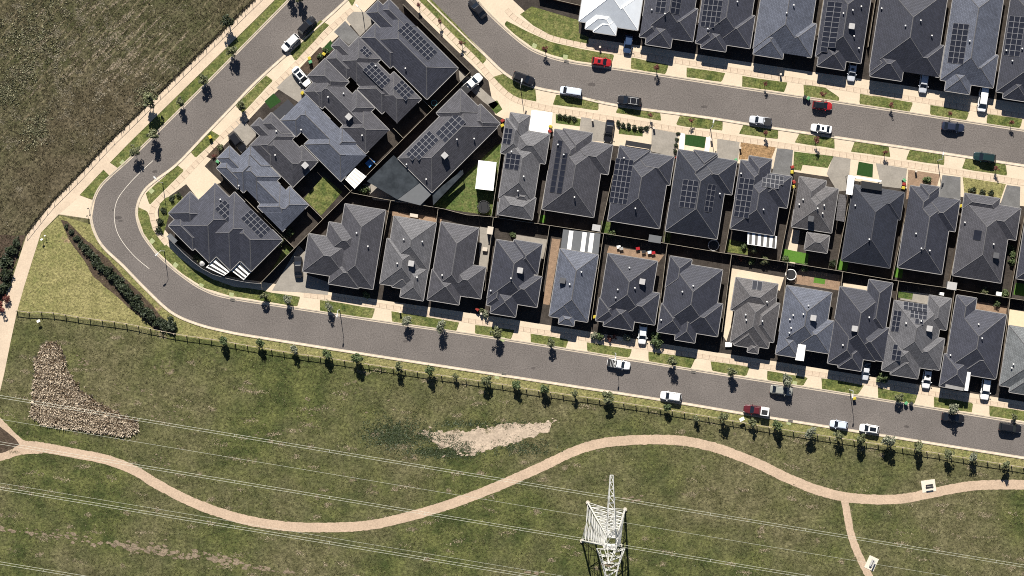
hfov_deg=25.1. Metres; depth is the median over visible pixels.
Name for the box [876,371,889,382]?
garden shrub
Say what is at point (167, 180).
verge lawn
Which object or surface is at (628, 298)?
house
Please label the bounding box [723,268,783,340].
yard paving
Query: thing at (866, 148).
verge lawn
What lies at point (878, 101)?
verge lawn
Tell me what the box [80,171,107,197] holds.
verge lawn
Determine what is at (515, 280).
house
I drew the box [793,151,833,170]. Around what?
lawn patch
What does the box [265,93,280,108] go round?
lawn patch
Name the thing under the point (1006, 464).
street tree
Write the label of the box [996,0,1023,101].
house
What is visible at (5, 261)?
shrub
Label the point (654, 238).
tool shed
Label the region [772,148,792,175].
driveway
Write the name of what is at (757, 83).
verge lawn
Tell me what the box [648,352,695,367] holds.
verge lawn
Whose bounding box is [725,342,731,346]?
shed
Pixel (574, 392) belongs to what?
street tree
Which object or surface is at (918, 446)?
street tree
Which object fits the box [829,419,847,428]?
parked car
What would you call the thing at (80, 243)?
shrub
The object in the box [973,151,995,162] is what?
parked car
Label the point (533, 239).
yard paving
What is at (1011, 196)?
driveway
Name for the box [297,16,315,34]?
parked car
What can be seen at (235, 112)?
frontage paving
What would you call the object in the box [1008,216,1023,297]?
boundary fence
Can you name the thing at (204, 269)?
boundary fence
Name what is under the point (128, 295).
shrub
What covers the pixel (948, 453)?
street tree
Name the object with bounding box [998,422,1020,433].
parked car
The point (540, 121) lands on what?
driveway
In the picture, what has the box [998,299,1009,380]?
boundary fence
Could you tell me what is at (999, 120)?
verge lawn
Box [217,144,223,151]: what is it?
garden shrub
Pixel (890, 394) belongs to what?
verge lawn
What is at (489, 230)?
tool shed
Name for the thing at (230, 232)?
house
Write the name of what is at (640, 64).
verge lawn
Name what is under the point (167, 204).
lawn patch
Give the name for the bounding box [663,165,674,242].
boundary fence
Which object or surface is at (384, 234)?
boundary fence
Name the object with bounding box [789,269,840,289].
yard paving
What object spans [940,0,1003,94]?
house
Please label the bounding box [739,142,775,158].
front yard
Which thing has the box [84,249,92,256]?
shrub
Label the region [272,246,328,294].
yard paving
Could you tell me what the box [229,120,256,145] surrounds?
driveway
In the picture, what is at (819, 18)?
boundary fence
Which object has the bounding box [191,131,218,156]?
verge lawn
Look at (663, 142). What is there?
driveway
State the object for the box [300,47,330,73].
garden bed
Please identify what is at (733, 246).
lawn patch
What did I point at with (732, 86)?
kerb
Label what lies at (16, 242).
shrub
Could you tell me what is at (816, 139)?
street tree
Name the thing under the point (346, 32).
driveway
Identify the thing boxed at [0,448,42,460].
gravel path
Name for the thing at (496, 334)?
street tree
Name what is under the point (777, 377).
verge lawn
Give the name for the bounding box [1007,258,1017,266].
garden shrub
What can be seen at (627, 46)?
parked car
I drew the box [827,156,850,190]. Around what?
driveway
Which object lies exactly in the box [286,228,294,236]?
garden shrub
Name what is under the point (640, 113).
verge lawn
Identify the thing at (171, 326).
shrub
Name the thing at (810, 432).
street tree
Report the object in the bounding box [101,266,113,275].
shrub
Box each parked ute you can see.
[460,73,482,93]
[607,359,630,369]
[743,404,768,415]
[749,115,771,125]
[861,360,870,379]
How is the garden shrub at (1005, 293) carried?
on the residential block at (304, 222)
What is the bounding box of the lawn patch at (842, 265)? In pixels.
[837,259,848,270]
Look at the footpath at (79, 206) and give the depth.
479.97 m
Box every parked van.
[560,85,581,96]
[976,87,988,111]
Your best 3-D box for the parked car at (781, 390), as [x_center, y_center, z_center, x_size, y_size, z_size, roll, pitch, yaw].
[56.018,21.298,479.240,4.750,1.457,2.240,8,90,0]
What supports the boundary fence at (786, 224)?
on the residential block at (304, 222)
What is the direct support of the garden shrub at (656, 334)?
on the residential block at (304, 222)
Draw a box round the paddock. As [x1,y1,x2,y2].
[0,0,253,235]
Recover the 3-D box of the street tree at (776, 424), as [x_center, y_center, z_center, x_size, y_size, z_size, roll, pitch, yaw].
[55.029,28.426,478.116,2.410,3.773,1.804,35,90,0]
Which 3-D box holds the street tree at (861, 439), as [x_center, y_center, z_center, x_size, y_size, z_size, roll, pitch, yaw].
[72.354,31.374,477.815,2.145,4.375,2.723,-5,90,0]
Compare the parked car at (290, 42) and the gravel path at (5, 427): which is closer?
the parked car at (290, 42)
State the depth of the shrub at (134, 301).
479.13 m
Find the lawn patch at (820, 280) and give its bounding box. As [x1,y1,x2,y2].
[813,277,825,283]
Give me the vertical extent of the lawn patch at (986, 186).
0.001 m
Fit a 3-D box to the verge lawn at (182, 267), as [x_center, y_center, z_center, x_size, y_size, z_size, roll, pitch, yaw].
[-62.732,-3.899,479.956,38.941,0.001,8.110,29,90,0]
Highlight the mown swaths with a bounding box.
[23,0,186,122]
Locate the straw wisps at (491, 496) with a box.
[0,333,1023,575]
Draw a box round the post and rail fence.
[16,310,1023,467]
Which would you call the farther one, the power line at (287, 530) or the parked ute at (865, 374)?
the parked ute at (865, 374)
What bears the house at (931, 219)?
on the residential block at (304, 222)
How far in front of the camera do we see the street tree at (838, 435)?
477.11 m
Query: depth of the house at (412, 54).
476.49 m
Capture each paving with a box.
[139,0,1023,421]
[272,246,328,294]
[363,183,425,204]
[406,0,489,81]
[479,0,1023,128]
[479,227,493,268]
[489,62,1023,205]
[515,235,546,264]
[543,238,560,304]
[607,246,663,261]
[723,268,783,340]
[784,229,799,266]
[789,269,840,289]
[841,283,866,289]
[900,291,932,303]
[976,301,1007,313]
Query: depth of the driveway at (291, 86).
479.96 m
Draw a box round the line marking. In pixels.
[114,163,149,267]
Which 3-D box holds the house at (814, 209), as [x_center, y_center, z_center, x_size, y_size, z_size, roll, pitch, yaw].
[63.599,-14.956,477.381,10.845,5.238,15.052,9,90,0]
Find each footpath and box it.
[0,0,273,388]
[60,196,93,218]
[149,8,353,244]
[304,293,1023,410]
[411,0,1023,185]
[505,8,1023,118]
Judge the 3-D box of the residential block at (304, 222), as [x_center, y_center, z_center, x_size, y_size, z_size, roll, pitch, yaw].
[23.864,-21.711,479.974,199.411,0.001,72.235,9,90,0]
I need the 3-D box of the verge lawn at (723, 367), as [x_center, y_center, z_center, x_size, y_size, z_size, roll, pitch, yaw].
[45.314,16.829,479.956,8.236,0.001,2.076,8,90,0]
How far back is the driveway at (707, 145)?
479.96 m
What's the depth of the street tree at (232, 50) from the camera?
476.95 m
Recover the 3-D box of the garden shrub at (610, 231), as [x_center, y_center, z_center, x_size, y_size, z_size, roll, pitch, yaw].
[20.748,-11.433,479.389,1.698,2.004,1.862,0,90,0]
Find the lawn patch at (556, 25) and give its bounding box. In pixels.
[520,7,588,43]
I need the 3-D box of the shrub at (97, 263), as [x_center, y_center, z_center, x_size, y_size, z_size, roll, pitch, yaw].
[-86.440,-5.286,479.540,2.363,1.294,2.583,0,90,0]
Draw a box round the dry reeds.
[28,340,138,438]
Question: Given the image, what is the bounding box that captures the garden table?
[365,158,374,167]
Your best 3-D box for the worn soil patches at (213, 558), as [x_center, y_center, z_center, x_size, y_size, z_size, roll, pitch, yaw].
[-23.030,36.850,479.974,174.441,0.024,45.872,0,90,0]
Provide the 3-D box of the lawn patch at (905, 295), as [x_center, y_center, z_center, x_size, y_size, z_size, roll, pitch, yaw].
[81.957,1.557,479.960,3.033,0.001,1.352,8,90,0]
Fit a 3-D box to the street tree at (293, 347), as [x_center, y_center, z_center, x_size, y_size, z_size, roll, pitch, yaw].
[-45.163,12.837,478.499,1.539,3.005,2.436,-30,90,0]
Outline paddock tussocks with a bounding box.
[0,0,247,254]
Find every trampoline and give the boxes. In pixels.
[477,200,489,213]
[708,240,718,250]
[785,269,796,279]
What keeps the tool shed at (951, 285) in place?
on the residential block at (304, 222)
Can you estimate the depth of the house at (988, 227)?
476.44 m
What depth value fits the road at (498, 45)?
479.98 m
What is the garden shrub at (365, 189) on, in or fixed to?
on the residential block at (304, 222)
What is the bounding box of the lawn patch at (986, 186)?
[963,177,1005,198]
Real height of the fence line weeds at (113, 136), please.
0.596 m
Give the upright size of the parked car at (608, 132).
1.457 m
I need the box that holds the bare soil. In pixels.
[417,422,551,453]
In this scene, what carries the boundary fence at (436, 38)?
on the residential block at (304, 222)
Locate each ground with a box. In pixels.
[0,0,1023,575]
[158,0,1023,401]
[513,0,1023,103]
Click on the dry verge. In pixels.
(49, 246)
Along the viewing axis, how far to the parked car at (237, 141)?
478.69 m
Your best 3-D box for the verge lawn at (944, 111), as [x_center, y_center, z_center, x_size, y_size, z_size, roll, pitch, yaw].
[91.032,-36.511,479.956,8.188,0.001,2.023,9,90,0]
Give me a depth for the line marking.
479.97 m
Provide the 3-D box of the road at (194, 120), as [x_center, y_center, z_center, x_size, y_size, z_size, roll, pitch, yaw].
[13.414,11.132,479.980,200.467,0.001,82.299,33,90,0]
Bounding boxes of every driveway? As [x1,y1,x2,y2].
[184,164,220,198]
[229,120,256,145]
[277,74,304,101]
[334,21,357,44]
[347,12,372,35]
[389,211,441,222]
[529,110,551,133]
[580,117,605,141]
[651,129,677,155]
[679,133,684,148]
[705,137,710,151]
[717,139,739,159]
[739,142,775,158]
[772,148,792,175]
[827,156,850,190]
[876,163,906,187]
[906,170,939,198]
[938,175,960,198]
[1000,185,1019,207]
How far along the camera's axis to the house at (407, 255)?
476.53 m
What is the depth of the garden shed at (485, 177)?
477.56 m
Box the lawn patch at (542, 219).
[539,215,545,222]
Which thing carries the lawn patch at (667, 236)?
on the residential block at (304, 222)
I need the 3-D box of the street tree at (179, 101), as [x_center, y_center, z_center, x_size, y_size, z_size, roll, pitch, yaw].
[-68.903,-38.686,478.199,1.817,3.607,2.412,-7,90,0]
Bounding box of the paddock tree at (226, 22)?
[220,14,233,26]
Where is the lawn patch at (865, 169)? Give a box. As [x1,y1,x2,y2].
[857,162,872,177]
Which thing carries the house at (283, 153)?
on the residential block at (304, 222)
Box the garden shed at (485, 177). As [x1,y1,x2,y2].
[475,160,496,190]
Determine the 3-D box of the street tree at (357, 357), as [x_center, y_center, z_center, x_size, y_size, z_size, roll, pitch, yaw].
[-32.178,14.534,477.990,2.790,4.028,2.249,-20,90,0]
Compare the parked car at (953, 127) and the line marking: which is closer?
the parked car at (953, 127)
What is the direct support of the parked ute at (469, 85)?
on the residential block at (304, 222)
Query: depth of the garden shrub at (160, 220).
479.48 m
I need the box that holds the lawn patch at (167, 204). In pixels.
[158,194,182,234]
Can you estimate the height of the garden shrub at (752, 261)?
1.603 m
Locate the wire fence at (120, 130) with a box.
[26,12,240,232]
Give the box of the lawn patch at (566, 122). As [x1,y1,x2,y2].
[556,114,580,125]
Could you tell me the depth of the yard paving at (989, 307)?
479.96 m
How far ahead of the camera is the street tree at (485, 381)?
477.40 m
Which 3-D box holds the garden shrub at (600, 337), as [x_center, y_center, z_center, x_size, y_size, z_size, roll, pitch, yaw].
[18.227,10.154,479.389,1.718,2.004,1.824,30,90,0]
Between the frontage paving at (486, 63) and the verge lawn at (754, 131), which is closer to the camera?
the verge lawn at (754, 131)
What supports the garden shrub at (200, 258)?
on the residential block at (304, 222)
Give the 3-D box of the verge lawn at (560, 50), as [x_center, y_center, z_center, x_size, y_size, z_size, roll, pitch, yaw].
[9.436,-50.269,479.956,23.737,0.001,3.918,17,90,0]
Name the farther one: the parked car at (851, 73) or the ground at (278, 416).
the ground at (278, 416)
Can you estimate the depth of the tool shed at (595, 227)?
478.00 m
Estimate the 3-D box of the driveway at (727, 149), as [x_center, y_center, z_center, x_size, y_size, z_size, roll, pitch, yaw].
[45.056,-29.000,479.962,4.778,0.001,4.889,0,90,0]
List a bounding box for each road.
[92,0,1023,455]
[433,0,1023,163]
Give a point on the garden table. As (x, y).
(370, 162)
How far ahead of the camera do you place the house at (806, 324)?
476.52 m
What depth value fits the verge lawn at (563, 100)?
479.96 m
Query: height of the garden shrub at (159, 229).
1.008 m
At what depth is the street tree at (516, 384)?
477.58 m
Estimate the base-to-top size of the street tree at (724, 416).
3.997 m
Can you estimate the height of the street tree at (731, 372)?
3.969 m
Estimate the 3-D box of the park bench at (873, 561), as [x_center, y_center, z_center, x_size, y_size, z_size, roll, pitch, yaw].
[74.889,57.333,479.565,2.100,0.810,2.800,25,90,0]
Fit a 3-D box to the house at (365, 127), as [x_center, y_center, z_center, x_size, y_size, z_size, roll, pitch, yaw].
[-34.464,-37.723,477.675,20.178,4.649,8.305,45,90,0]
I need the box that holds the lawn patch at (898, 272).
[893,265,902,277]
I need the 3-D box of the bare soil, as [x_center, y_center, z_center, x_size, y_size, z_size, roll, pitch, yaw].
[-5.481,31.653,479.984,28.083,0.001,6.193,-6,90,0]
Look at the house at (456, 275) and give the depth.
476.52 m
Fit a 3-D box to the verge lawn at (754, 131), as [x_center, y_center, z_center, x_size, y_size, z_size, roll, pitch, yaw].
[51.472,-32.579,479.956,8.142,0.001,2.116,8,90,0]
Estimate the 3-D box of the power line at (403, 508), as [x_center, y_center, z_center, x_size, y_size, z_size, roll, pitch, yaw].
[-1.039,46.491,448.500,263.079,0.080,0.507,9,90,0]
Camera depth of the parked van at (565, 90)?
478.31 m
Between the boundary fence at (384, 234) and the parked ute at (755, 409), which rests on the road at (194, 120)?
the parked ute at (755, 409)
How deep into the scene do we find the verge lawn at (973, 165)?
479.96 m
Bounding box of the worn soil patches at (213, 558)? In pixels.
[0,355,809,574]
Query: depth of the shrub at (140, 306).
479.12 m
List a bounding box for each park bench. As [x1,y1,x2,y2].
[864,555,878,570]
[921,479,935,492]
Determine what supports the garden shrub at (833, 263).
on the residential block at (304, 222)
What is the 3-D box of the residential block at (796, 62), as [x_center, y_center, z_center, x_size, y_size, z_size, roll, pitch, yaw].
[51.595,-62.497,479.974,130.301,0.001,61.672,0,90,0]
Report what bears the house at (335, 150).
on the residential block at (304, 222)
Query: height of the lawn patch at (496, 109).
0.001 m
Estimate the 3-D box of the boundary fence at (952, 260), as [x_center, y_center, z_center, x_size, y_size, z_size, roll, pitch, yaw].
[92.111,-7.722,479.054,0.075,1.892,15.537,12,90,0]
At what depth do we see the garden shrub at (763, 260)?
478.93 m
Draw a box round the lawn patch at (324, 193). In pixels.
[304,176,341,214]
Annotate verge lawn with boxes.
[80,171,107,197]
[111,0,285,166]
[138,207,299,305]
[146,165,182,203]
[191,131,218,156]
[236,76,271,112]
[291,20,328,59]
[320,300,374,317]
[391,311,458,330]
[413,0,485,63]
[475,325,513,338]
[493,74,535,100]
[505,21,613,63]
[531,334,567,347]
[553,95,598,109]
[587,342,631,356]
[616,107,660,119]
[631,57,667,73]
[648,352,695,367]
[676,115,722,129]
[686,68,724,81]
[711,361,748,375]
[739,125,777,138]
[742,76,786,91]
[767,371,806,385]
[795,133,834,148]
[803,85,838,100]
[821,378,863,393]
[851,142,889,156]
[859,94,911,111]
[878,387,916,402]
[906,150,943,164]
[930,105,968,119]
[934,397,972,411]
[962,158,1006,174]
[987,114,1021,127]
[989,406,1023,420]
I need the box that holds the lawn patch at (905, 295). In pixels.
[898,291,912,299]
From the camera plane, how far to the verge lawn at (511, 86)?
479.96 m
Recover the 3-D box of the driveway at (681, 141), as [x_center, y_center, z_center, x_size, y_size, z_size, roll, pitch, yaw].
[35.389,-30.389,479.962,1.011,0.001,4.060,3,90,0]
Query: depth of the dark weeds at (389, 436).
479.96 m
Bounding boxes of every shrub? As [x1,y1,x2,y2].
[0,253,13,268]
[0,269,13,281]
[0,283,8,294]
[0,301,4,312]
[2,280,11,288]
[3,294,9,302]
[4,244,17,254]
[12,236,19,246]
[78,239,83,247]
[81,243,90,250]
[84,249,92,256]
[90,252,99,262]
[91,257,101,267]
[96,263,105,273]
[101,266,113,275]
[107,272,119,281]
[113,277,124,288]
[116,282,130,292]
[123,287,133,300]
[129,294,141,306]
[132,300,144,313]
[140,307,153,317]
[146,311,155,323]
[152,316,163,326]
[154,226,162,232]
[156,218,163,224]
[157,319,168,330]
[163,320,176,331]
[197,255,203,262]
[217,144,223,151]
[279,233,288,243]
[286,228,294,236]
[322,47,329,53]
[358,185,370,195]
[363,291,369,298]
[482,310,489,318]
[509,232,515,237]
[590,331,597,339]
[595,332,603,340]
[608,229,615,236]
[623,334,630,340]
[650,331,660,337]
[650,336,662,349]
[741,243,745,250]
[748,245,756,253]
[748,257,754,264]
[759,256,769,265]
[801,263,808,271]
[829,259,835,267]
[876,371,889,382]
[922,177,931,183]
[968,187,976,192]
[979,189,985,194]
[980,286,988,294]
[993,300,1000,306]
[1002,289,1008,297]
[1007,245,1014,249]
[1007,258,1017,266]
[1008,250,1015,258]
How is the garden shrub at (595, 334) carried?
on the residential block at (304, 222)
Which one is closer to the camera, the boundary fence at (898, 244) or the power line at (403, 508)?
the power line at (403, 508)
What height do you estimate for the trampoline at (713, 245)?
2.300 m
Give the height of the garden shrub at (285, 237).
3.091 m
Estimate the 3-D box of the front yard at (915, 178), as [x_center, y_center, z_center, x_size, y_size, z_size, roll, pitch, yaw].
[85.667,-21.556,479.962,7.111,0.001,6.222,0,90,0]
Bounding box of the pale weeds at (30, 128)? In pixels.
[0,0,158,150]
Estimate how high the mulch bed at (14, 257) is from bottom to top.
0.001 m
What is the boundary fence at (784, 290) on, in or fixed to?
on the residential block at (304, 222)
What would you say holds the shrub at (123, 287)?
on the mulch bed at (113, 289)
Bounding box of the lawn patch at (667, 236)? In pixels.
[663,232,670,242]
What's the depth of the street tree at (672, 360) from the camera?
476.96 m
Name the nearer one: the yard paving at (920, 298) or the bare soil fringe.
the bare soil fringe
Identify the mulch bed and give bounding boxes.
[0,235,25,302]
[0,427,18,452]
[61,220,175,333]
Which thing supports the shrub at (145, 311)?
on the mulch bed at (113, 289)
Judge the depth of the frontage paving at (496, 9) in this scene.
479.97 m
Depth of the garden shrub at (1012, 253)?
479.00 m
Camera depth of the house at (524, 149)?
476.58 m
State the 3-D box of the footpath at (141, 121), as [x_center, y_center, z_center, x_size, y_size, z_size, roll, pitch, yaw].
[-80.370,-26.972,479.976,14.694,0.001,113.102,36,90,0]
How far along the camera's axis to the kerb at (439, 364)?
479.93 m
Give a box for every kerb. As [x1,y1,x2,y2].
[89,0,1023,458]
[135,0,1023,423]
[427,0,1023,166]
[476,0,1023,131]
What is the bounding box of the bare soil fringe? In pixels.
[423,418,556,456]
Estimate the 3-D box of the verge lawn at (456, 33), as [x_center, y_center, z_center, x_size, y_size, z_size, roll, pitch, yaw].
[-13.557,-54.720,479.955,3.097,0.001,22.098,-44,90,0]
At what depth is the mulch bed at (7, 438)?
479.97 m
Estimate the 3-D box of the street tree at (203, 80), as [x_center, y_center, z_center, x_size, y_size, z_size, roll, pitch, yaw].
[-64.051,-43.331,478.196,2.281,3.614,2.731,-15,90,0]
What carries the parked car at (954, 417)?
on the road at (194, 120)
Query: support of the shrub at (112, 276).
on the mulch bed at (113, 289)
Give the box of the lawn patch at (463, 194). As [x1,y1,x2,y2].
[433,143,501,215]
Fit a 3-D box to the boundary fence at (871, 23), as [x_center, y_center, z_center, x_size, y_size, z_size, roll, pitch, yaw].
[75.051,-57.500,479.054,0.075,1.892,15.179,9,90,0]
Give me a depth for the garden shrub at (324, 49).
479.39 m
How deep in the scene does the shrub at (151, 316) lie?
479.10 m
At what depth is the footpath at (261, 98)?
479.95 m
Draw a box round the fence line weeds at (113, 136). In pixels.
[25,0,255,233]
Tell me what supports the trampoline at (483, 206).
on the lawn patch at (463, 194)
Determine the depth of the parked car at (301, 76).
478.92 m
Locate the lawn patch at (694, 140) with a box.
[685,134,705,147]
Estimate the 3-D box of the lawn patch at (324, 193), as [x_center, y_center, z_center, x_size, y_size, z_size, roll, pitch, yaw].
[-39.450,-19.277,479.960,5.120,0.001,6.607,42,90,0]
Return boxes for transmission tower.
[580,475,626,575]
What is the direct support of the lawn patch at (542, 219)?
on the residential block at (304, 222)
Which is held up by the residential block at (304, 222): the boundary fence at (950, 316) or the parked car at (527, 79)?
the boundary fence at (950, 316)
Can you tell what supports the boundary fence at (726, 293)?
on the residential block at (304, 222)
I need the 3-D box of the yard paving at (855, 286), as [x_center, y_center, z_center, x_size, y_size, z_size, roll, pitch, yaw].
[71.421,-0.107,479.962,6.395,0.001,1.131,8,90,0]
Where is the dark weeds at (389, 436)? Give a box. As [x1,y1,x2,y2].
[354,411,562,463]
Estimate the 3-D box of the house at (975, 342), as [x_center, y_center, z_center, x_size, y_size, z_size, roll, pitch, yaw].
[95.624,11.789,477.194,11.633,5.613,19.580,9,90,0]
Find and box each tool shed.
[167,234,177,243]
[487,226,493,234]
[592,224,600,230]
[648,234,661,242]
[945,281,956,289]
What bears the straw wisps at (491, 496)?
on the ground at (278, 416)
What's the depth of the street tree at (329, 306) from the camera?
477.42 m
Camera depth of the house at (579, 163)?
476.34 m
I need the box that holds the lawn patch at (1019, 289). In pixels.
[1014,283,1023,295]
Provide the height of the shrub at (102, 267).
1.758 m
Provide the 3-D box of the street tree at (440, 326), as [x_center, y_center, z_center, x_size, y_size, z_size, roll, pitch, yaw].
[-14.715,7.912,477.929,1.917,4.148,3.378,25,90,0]
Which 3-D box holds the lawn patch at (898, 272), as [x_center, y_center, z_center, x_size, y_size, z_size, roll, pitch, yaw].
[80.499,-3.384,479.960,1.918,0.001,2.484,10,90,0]
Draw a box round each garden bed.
[206,143,223,159]
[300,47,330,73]
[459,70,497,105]
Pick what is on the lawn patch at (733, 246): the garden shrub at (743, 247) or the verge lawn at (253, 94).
the garden shrub at (743, 247)
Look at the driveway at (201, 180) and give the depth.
479.96 m
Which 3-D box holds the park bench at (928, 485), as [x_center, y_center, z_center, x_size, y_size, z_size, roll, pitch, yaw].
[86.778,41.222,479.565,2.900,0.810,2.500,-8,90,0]
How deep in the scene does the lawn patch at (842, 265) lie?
479.96 m
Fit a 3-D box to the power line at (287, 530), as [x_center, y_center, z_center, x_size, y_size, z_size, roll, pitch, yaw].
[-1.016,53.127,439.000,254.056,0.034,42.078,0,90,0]
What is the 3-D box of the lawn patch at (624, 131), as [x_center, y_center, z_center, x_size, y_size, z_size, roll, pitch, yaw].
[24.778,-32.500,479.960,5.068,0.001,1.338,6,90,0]
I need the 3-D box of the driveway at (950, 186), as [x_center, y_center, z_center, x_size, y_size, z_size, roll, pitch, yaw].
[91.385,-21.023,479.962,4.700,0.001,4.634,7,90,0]
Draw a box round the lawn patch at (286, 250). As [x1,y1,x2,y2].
[269,244,293,273]
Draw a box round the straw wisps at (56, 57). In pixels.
[0,0,199,228]
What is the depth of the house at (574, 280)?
476.77 m
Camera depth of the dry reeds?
479.64 m
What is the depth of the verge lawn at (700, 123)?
479.96 m
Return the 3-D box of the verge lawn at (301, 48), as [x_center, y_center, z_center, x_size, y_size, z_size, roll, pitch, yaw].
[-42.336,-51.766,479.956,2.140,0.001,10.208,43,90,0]
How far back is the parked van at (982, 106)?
478.14 m
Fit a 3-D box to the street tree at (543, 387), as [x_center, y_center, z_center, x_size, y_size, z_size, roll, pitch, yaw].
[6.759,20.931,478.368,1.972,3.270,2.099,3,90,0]
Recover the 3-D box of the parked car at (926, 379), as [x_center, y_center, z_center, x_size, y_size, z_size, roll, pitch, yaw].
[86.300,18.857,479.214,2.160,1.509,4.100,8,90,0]
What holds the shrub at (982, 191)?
on the lawn patch at (986, 186)
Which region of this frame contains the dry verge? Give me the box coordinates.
[17,216,1023,468]
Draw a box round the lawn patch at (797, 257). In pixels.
[781,249,807,263]
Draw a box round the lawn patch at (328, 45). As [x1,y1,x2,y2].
[325,40,332,50]
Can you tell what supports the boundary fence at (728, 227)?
on the residential block at (304, 222)
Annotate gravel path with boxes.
[0,418,41,453]
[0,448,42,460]
[14,435,1023,532]
[841,501,872,575]
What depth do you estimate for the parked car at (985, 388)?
478.65 m
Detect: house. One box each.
[168,183,282,279]
[216,145,308,231]
[250,112,317,187]
[273,95,366,188]
[302,203,385,289]
[304,58,389,153]
[326,36,421,122]
[361,0,457,99]
[367,89,499,204]
[379,215,436,300]
[427,221,485,304]
[486,239,542,317]
[497,112,549,219]
[541,128,612,217]
[549,229,599,326]
[578,0,642,35]
[595,253,659,330]
[607,140,674,228]
[639,0,697,48]
[656,255,722,343]
[665,149,737,239]
[695,0,754,51]
[730,155,792,247]
[730,277,779,353]
[752,0,816,59]
[775,285,833,360]
[791,176,846,253]
[815,0,870,70]
[827,279,892,371]
[841,175,904,268]
[869,0,947,81]
[881,294,951,378]
[897,184,960,274]
[939,294,1006,390]
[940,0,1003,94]
[952,193,1020,283]
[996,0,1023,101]
[999,309,1023,394]
[1015,227,1023,279]
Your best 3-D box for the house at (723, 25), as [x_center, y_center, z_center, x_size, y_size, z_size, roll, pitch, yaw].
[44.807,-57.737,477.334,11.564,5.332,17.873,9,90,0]
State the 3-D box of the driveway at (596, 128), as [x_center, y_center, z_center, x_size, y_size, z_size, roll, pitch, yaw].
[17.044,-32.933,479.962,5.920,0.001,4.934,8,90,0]
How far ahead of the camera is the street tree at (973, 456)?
477.23 m
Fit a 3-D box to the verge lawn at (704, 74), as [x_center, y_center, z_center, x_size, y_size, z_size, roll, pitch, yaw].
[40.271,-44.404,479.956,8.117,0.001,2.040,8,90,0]
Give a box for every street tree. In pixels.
[129,144,140,156]
[143,92,157,108]
[146,128,158,138]
[176,95,183,106]
[198,73,207,84]
[218,336,226,345]
[225,46,236,56]
[236,100,245,110]
[255,338,264,347]
[259,292,268,298]
[283,295,291,303]
[290,344,297,353]
[322,349,332,358]
[325,299,333,312]
[351,353,363,362]
[395,361,402,371]
[402,316,411,325]
[424,365,435,375]
[436,319,445,333]
[481,376,491,386]
[489,326,501,339]
[512,380,520,388]
[540,384,548,393]
[547,338,554,346]
[570,389,577,397]
[602,391,614,403]
[663,404,670,410]
[666,356,676,365]
[718,412,729,422]
[727,368,737,376]
[748,418,756,427]
[772,419,782,430]
[782,373,791,387]
[804,426,816,437]
[814,136,819,143]
[833,430,843,440]
[856,433,865,445]
[880,435,895,445]
[895,393,903,402]
[914,440,922,453]
[944,449,954,459]
[948,404,958,414]
[969,451,977,461]
[1001,460,1009,468]
[1011,413,1017,421]
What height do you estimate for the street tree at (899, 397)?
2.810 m
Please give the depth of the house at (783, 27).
476.27 m
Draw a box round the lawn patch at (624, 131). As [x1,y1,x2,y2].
[619,127,642,136]
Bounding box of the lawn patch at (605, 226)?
[601,221,610,233]
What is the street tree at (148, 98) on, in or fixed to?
on the paddock
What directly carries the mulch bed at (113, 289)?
on the dry verge
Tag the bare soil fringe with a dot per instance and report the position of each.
(497, 426)
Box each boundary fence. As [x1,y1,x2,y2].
[175,244,259,283]
[222,176,294,247]
[261,72,469,282]
[354,193,1020,299]
[378,201,390,267]
[403,5,469,71]
[554,0,579,5]
[591,234,603,319]
[600,176,612,231]
[658,245,666,318]
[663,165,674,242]
[721,255,731,331]
[724,200,733,252]
[778,263,787,334]
[779,186,794,260]
[817,0,822,35]
[835,195,849,269]
[867,0,874,46]
[891,205,906,278]
[895,281,898,299]
[945,290,954,352]
[948,224,959,281]
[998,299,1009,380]
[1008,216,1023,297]
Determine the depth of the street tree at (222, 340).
477.69 m
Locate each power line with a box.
[0,395,1022,566]
[0,487,534,575]
[1,419,944,575]
[1,442,808,575]
[1,562,83,575]
[3,483,559,575]
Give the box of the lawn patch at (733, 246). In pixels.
[725,239,747,254]
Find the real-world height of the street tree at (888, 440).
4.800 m
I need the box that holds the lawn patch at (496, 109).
[488,100,501,113]
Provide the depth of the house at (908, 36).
476.07 m
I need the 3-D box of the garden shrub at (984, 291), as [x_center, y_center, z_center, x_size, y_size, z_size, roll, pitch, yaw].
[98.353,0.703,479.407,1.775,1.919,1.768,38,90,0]
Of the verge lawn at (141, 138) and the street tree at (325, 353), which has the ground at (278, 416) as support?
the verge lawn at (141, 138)
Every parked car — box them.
[228,131,246,152]
[281,33,299,51]
[292,66,310,86]
[293,256,302,277]
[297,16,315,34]
[468,0,486,19]
[512,71,534,85]
[591,57,611,66]
[603,119,614,142]
[617,94,640,106]
[623,34,632,53]
[637,324,646,343]
[660,391,681,401]
[769,385,792,395]
[810,123,831,133]
[812,101,831,110]
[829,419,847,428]
[847,62,856,81]
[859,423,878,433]
[918,75,928,92]
[921,369,931,388]
[941,121,964,132]
[941,412,963,423]
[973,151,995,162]
[979,378,990,399]
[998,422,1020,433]
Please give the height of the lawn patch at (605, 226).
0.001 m

